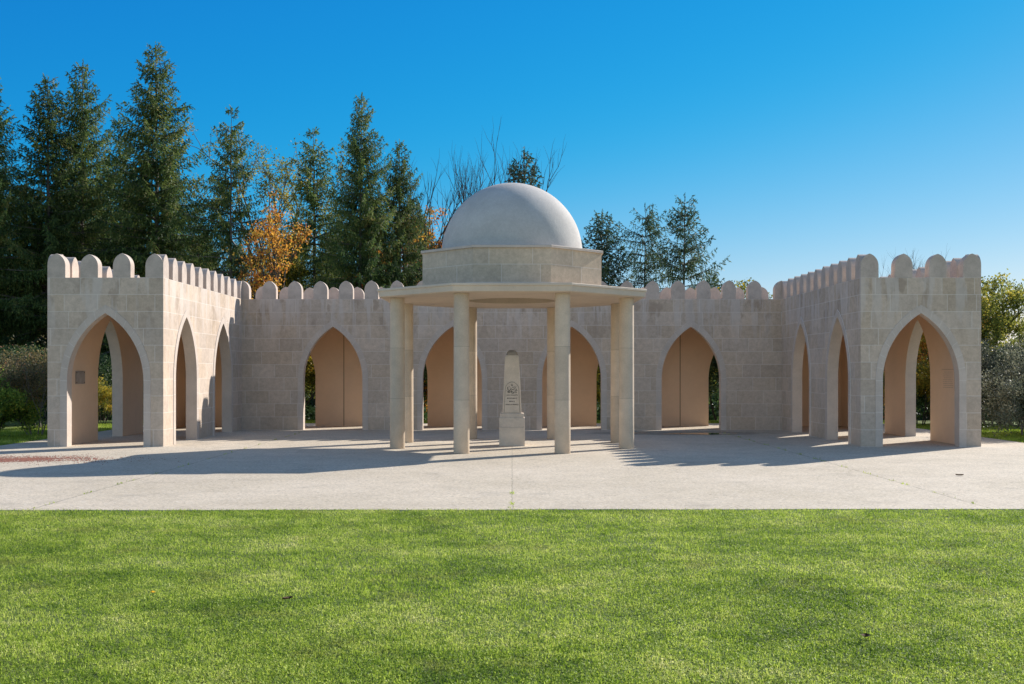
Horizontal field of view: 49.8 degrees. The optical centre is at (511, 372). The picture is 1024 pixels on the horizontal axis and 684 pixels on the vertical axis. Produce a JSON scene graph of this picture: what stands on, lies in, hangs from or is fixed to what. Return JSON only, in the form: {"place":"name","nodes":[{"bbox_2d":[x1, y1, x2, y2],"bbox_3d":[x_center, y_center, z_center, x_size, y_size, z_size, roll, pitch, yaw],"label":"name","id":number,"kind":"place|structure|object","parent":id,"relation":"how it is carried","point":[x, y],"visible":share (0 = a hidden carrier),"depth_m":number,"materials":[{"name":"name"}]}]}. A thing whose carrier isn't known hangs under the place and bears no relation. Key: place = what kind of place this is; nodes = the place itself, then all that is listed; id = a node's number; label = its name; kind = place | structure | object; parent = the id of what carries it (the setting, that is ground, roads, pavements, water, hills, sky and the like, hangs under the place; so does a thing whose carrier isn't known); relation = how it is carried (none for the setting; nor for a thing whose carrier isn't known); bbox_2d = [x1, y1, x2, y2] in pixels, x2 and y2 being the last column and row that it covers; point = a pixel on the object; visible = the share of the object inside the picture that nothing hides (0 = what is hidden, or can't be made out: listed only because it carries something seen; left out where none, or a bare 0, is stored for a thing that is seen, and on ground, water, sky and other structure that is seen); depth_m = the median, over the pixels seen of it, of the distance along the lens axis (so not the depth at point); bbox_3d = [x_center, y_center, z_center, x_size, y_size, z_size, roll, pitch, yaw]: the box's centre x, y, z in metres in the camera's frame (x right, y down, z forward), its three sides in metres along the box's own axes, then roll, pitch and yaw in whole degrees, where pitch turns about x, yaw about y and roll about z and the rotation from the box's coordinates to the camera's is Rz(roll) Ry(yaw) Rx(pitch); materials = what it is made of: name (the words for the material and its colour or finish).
{"place":"outdoors","nodes":[
{"label":"outdoors","id":0,"kind":"place"},
{"bbox_2d":[0,423,1023,510],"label":"esplanade pavement","id":1,"kind":"structure","parent":0,"point":[312,466],"depth_m":21.04,"materials":[{"name":"concrete"}]},
{"bbox_2d":[0,454,178,465],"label":"brick grit","id":2,"kind":"object","parent":1,"relation":"on","point":[23,458],"visible":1,"depth_m":24.30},
{"bbox_2d":[33,432,987,508],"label":"joint weeds","id":3,"kind":"object","parent":1,"relation":"on","point":[513,492],"visible":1,"depth_m":19.42,"materials":[{"name":"green plant"}]},
{"bbox_2d":[377,183,646,453],"bbox_3d":[0.000,-1.530,28.960,6.740,6.859,6.740,0,0,0],"label":"domed canopy","id":4,"kind":"object","parent":1,"relation":"on","point":[511,245],"visible":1,"depth_m":27.49,"materials":[{"name":"stone"}]},
{"bbox_2d":[499,350,524,445],"bbox_3d":[0.000,0.652,28.960,0.666,2.496,0.666,0,0,0],"label":"obelisk","id":5,"kind":"object","parent":1,"relation":"on","point":[511,425],"visible":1,"depth_m":28.70,"materials":[{"name":"stone"}]},
{"bbox_2d":[47,253,980,446],"bbox_3d":[0.060,-0.593,34.050,24.048,4.986,11.328,0,0,0],"label":"memorial arcade","id":6,"kind":"object","parent":1,"relation":"on","point":[198,352],"visible":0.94,"depth_m":35.69,"materials":[{"name":"stone"}]},
{"bbox_2d":[0,394,1023,683],"bbox_3d":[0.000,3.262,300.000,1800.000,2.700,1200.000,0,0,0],"label":"ground","id":7,"kind":"structure","parent":0,"point":[390,550],"depth_m":9.52,"materials":[{"name":"green plant"}]},
{"bbox_2d":[0,157,19,342],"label":"spruce tree","id":8,"kind":"object","parent":7,"relation":"on","point":[1,200],"visible":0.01,"depth_m":78.23,"materials":[{"name":"green plant"}]},
{"bbox_2d":[0,371,45,432],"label":"shrub","id":9,"kind":"object","parent":7,"relation":"on","point":[12,399],"visible":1,"depth_m":32.96,"materials":[{"name":"green plant"}]},
{"bbox_2d":[0,349,46,434],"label":"shrub","id":10,"kind":"object","parent":7,"relation":"on","point":[21,378],"visible":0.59,"depth_m":33.50,"materials":[{"name":"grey plant"}]},
{"bbox_2d":[0,335,46,426],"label":"shrub","id":11,"kind":"object","parent":7,"relation":"on","point":[34,357],"visible":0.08,"depth_m":37.73,"materials":[{"name":"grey plant"}]},
{"bbox_2d":[0,343,46,424],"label":"shrub","id":12,"kind":"object","parent":7,"relation":"on","point":[22,349],"visible":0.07,"depth_m":41.66,"materials":[{"name":"green plant"}]},
{"bbox_2d":[2,365,44,426],"bbox_3d":[-17.562,0.983,37.694,3.394,2.547,2.394,0,0,-2],"label":"shrub","id":13,"kind":"object","parent":7,"relation":"on","point":[23,402],"visible":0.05,"depth_m":37.53,"materials":[{"name":"green plant"}]},
{"bbox_2d":[2,181,45,341],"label":"spruce tree","id":14,"kind":"object","parent":7,"relation":"on","point":[17,225],"visible":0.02,"depth_m":73.88,"materials":[{"name":"green plant"}]},
{"bbox_2d":[0,78,63,353],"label":"spruce tree","id":15,"kind":"object","parent":7,"relation":"on","point":[6,270],"visible":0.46,"depth_m":59.66,"materials":[{"name":"green plant"}]},
{"bbox_2d":[0,74,114,420],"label":"spruce tree","id":16,"kind":"object","parent":7,"relation":"on","point":[48,218],"visible":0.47,"depth_m":60.49,"materials":[{"name":"green plant"}]},
{"bbox_2d":[27,357,107,408],"bbox_3d":[-15.584,0.763,38.479,2.822,2.802,3.364,0,0,-25],"label":"shrub","id":17,"kind":"object","parent":7,"relation":"on","point":[100,380],"visible":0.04,"depth_m":37.38,"materials":[{"name":"green plant"}]},
{"bbox_2d":[2,60,142,419],"bbox_3d":[-24.891,-7.300,62.629,9.344,21.327,8.620,0,0,-44],"label":"spruce tree","id":18,"kind":"object","parent":7,"relation":"on","point":[84,117],"visible":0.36,"depth_m":62.53,"materials":[{"name":"green plant"}]},
{"bbox_2d":[77,159,112,419],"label":"spruce tree","id":19,"kind":"object","parent":7,"relation":"on","point":[103,207],"visible":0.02,"depth_m":75.90,"materials":[{"name":"green plant"}]},
{"bbox_2d":[98,353,111,420],"bbox_3d":[-17.057,0.685,45.245,3.481,3.142,4.312,0,0,-19],"label":"shrub","id":20,"kind":"object","parent":7,"relation":"on","point":[104,368],"visible":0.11,"depth_m":44.37,"materials":[{"name":"green plant"}]},
{"bbox_2d":[98,382,111,423],"bbox_3d":[-15.018,1.183,41.187,2.580,1.825,2.594,0,0,-17],"label":"shrub","id":21,"kind":"object","parent":7,"relation":"on","point":[105,391],"visible":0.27,"depth_m":40.71,"materials":[{"name":"yellow plant"}]},
{"bbox_2d":[27,41,239,359],"bbox_3d":[-20.470,-7.660,60.972,11.044,21.995,12.371,0,0,10],"label":"spruce tree","id":22,"kind":"object","parent":7,"relation":"on","point":[159,168],"visible":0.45,"depth_m":61.30,"materials":[{"name":"green plant"}]},
{"bbox_2d":[79,116,192,355],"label":"spruce tree","id":23,"kind":"object","parent":7,"relation":"on","point":[118,146],"visible":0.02,"depth_m":67.75,"materials":[{"name":"green plant"}]},
{"bbox_2d":[159,171,202,262],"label":"spruce tree","id":24,"kind":"object","parent":7,"relation":"on","point":[185,209],"visible":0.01,"depth_m":78.01,"materials":[{"name":"green plant"}]},
{"bbox_2d":[175,210,233,274],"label":"spruce tree","id":25,"kind":"object","parent":7,"relation":"on","point":[197,253],"visible":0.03,"depth_m":73.91,"materials":[{"name":"green plant"}]},
{"bbox_2d":[165,105,287,298],"bbox_3d":[-15.150,-5.682,60.372,7.049,17.716,8.656,0,0,30],"label":"spruce tree","id":26,"kind":"object","parent":7,"relation":"on","point":[225,185],"visible":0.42,"depth_m":59.78,"materials":[{"name":"green plant"}]},
{"bbox_2d":[225,239,250,284],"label":"spruce tree","id":27,"kind":"object","parent":7,"relation":"on","point":[235,241],"visible":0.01,"depth_m":79.92,"materials":[{"name":"green plant"}]},
{"bbox_2d":[180,114,355,286],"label":"birch tree","id":28,"kind":"object","parent":7,"relation":"on","point":[272,183],"visible":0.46,"depth_m":65.16,"materials":[{"name":"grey plant"}]},
{"bbox_2d":[222,189,315,298],"bbox_3d":[-11.154,-2.882,51.194,3.183,10.848,4.550,0,0,9],"label":"maple tree","id":29,"kind":"object","parent":7,"relation":"on","point":[276,250],"visible":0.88,"depth_m":50.13,"materials":[{"name":"orange plant"}]},
{"bbox_2d":[225,249,324,298],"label":"maple tree","id":30,"kind":"object","parent":7,"relation":"on","point":[293,269],"visible":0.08,"depth_m":60.68,"materials":[{"name":"orange plant"}]},
{"bbox_2d":[265,232,307,395],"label":"spruce tree","id":31,"kind":"object","parent":7,"relation":"on","point":[279,268],"visible":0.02,"depth_m":117.71,"materials":[{"name":"green plant"}]},
{"bbox_2d":[282,234,310,403],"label":"spruce tree","id":32,"kind":"object","parent":7,"relation":"on","point":[304,287],"visible":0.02,"depth_m":65.79,"materials":[{"name":"green plant"}]},
{"bbox_2d":[305,355,314,406],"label":"shrub","id":33,"kind":"object","parent":7,"relation":"on","point":[310,367],"visible":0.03,"depth_m":44.39,"materials":[{"name":"green plant"}]},
{"bbox_2d":[305,365,314,399],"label":"shrub","id":34,"kind":"object","parent":7,"relation":"on","point":[308,386],"visible":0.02,"depth_m":45.75,"materials":[{"name":"green plant"}]},
{"bbox_2d":[267,127,363,405],"bbox_3d":[-11.705,-5.382,62.770,9.981,17.363,8.128,0,0,-17],"label":"spruce tree","id":35,"kind":"object","parent":7,"relation":"on","point":[316,263],"visible":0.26,"depth_m":62.69,"materials":[{"name":"green plant"}]},
{"bbox_2d":[308,207,357,397],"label":"spruce tree","id":36,"kind":"object","parent":7,"relation":"on","point":[327,248],"visible":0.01,"depth_m":73.67,"materials":[{"name":"green plant"}]},
{"bbox_2d":[305,92,407,395],"bbox_3d":[-8.290,-6.070,60.786,7.403,18.429,8.293,0,0,-21],"label":"spruce tree","id":37,"kind":"object","parent":7,"relation":"on","point":[367,221],"visible":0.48,"depth_m":59.62,"materials":[{"name":"green plant"}]},
{"bbox_2d":[341,202,448,287],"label":"maple tree","id":38,"kind":"object","parent":7,"relation":"on","point":[430,233],"visible":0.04,"depth_m":74.59,"materials":[{"name":"plant"}]},
{"bbox_2d":[362,139,434,419],"bbox_3d":[-5.949,-5.001,62.155,6.910,16.350,6.375,0,0,-24],"label":"spruce tree","id":39,"kind":"object","parent":7,"relation":"on","point":[404,211],"visible":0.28,"depth_m":61.69,"materials":[{"name":"green plant"}]},
{"bbox_2d":[401,202,434,418],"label":"spruce tree","id":40,"kind":"object","parent":7,"relation":"on","point":[421,234],"visible":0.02,"depth_m":71.81,"materials":[{"name":"green plant"}]},
{"bbox_2d":[423,364,427,403],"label":"shrub","id":41,"kind":"object","parent":7,"relation":"on","point":[426,382],"visible":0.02,"depth_m":45.56,"materials":[{"name":"green plant"}]},
{"bbox_2d":[423,369,427,412],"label":"shrub","id":42,"kind":"object","parent":7,"relation":"on","point":[425,387],"visible":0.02,"depth_m":46.44,"materials":[{"name":"green plant"}]},
{"bbox_2d":[331,117,564,275],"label":"bare tree","id":43,"kind":"object","parent":7,"relation":"on","point":[463,194],"visible":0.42,"depth_m":66.50,"materials":[{"name":"brown plant"}]},
{"bbox_2d":[14,345,1023,420],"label":"undergrowth","id":44,"kind":"object","parent":7,"relation":"on","point":[309,412],"visible":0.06,"depth_m":49.39,"materials":[{"name":"green plant"}]},
{"bbox_2d":[504,146,543,187],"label":"spruce tree","id":45,"kind":"object","parent":7,"relation":"on","point":[519,173],"visible":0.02,"depth_m":84.81,"materials":[{"name":"green plant"}]},
{"bbox_2d":[596,364,600,394],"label":"shrub","id":46,"kind":"object","parent":7,"relation":"on","point":[598,375],"depth_m":42.76,"materials":[{"name":"green plant"}]},
{"bbox_2d":[596,377,600,405],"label":"shrub","id":47,"kind":"object","parent":7,"relation":"on","point":[598,396],"visible":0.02,"depth_m":44.31,"materials":[{"name":"green plant"}]},
{"bbox_2d":[581,209,637,286],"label":"spruce tree","id":48,"kind":"object","parent":7,"relation":"on","point":[605,247],"visible":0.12,"depth_m":69.59,"materials":[{"name":"green plant"}]},
{"bbox_2d":[607,203,675,293],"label":"spruce tree","id":49,"kind":"object","parent":7,"relation":"on","point":[649,221],"visible":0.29,"depth_m":71.65,"materials":[{"name":"green plant"}]},
{"bbox_2d":[648,193,730,289],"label":"spruce tree","id":50,"kind":"object","parent":7,"relation":"on","point":[689,268],"visible":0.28,"depth_m":69.67,"materials":[{"name":"green plant"}]},
{"bbox_2d":[709,355,718,420],"bbox_3d":[8.730,-0.053,44.352,6.708,4.888,5.415,0,0,23],"label":"shrub","id":51,"kind":"object","parent":7,"relation":"on","point":[713,365],"visible":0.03,"depth_m":43.16,"materials":[{"name":"green plant"}]},
{"bbox_2d":[704,269,724,419],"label":"spruce tree","id":52,"kind":"object","parent":7,"relation":"on","point":[716,274],"visible":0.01,"depth_m":77.82,"materials":[{"name":"green plant"}]},
{"bbox_2d":[692,277,772,298],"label":"maple tree","id":53,"kind":"object","parent":7,"relation":"on","point":[744,284],"visible":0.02,"depth_m":67.72,"materials":[{"name":"green plant"}]},
{"bbox_2d":[883,358,929,424],"bbox_3d":[14.539,0.791,40.540,3.970,2.808,3.992,0,0,14],"label":"shrub","id":54,"kind":"object","parent":7,"relation":"on","point":[923,379],"visible":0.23,"depth_m":39.77,"materials":[{"name":"green plant"}]},
{"bbox_2d":[880,247,950,400],"bbox_3d":[22.620,-2.000,62.835,7.057,10.197,7.190,0,0,-24],"label":"bare tree","id":55,"kind":"object","parent":7,"relation":"on","point":[913,265],"visible":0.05,"depth_m":61.00,"materials":[{"name":"brown plant"}]},
{"bbox_2d":[916,351,929,419],"bbox_3d":[18.298,0.683,48.459,3.868,3.491,4.791,0,0,15],"label":"shrub","id":56,"kind":"object","parent":7,"relation":"on","point":[921,401],"visible":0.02,"depth_m":47.86,"materials":[{"name":"green plant"}]},
{"bbox_2d":[883,317,994,371],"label":"maple tree","id":57,"kind":"object","parent":7,"relation":"on","point":[923,347],"visible":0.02,"depth_m":42.25,"materials":[{"name":"green plant"}]},
{"bbox_2d":[916,268,1023,423],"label":"maple tree","id":58,"kind":"object","parent":7,"relation":"on","point":[1001,324],"visible":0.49,"depth_m":41.60,"materials":[{"name":"green plant"}]},
{"bbox_2d":[928,335,1023,425],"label":"shrub","id":59,"kind":"object","parent":7,"relation":"on","point":[986,361],"visible":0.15,"depth_m":38.67,"materials":[{"name":"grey plant"}]},
{"bbox_2d":[981,334,1017,350],"bbox_3d":[26.601,0.288,58.953,5.645,5.604,6.728,0,0,-28],"label":"shrub","id":60,"kind":"object","parent":7,"relation":"on","point":[1011,339],"visible":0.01,"depth_m":59.56,"materials":[{"name":"green plant"}]},
{"bbox_2d":[981,339,1023,435],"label":"shrub","id":61,"kind":"object","parent":7,"relation":"on","point":[1007,395],"visible":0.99,"depth_m":33.36,"materials":[{"name":"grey plant"}]},
{"bbox_2d":[984,345,1022,425],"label":"shrub","id":62,"kind":"object","parent":7,"relation":"on","point":[1005,359],"visible":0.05,"depth_m":41.90,"materials":[{"name":"green plant"}]},
{"bbox_2d":[1001,339,1023,381],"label":"shrub","id":63,"kind":"object","parent":7,"relation":"on","point":[1017,357],"visible":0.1,"depth_m":36.23,"materials":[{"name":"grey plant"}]},
{"bbox_2d":[1004,314,1023,352],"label":"maple tree","id":64,"kind":"object","parent":7,"relation":"on","point":[1020,337],"visible":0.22,"depth_m":48.35,"materials":[{"name":"green plant"}]},
{"bbox_2d":[0,0,1023,344],"label":"sky","id":65,"kind":"structure","parent":0,"point":[806,136],"materials":[{"name":"blue"}]},
{"bbox_2d":[634,432,732,434],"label":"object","id":66,"kind":"object","parent":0,"point":[692,433],"visible":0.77,"depth_m":34.48,"materials":[{"name":"grey"}]}
]}

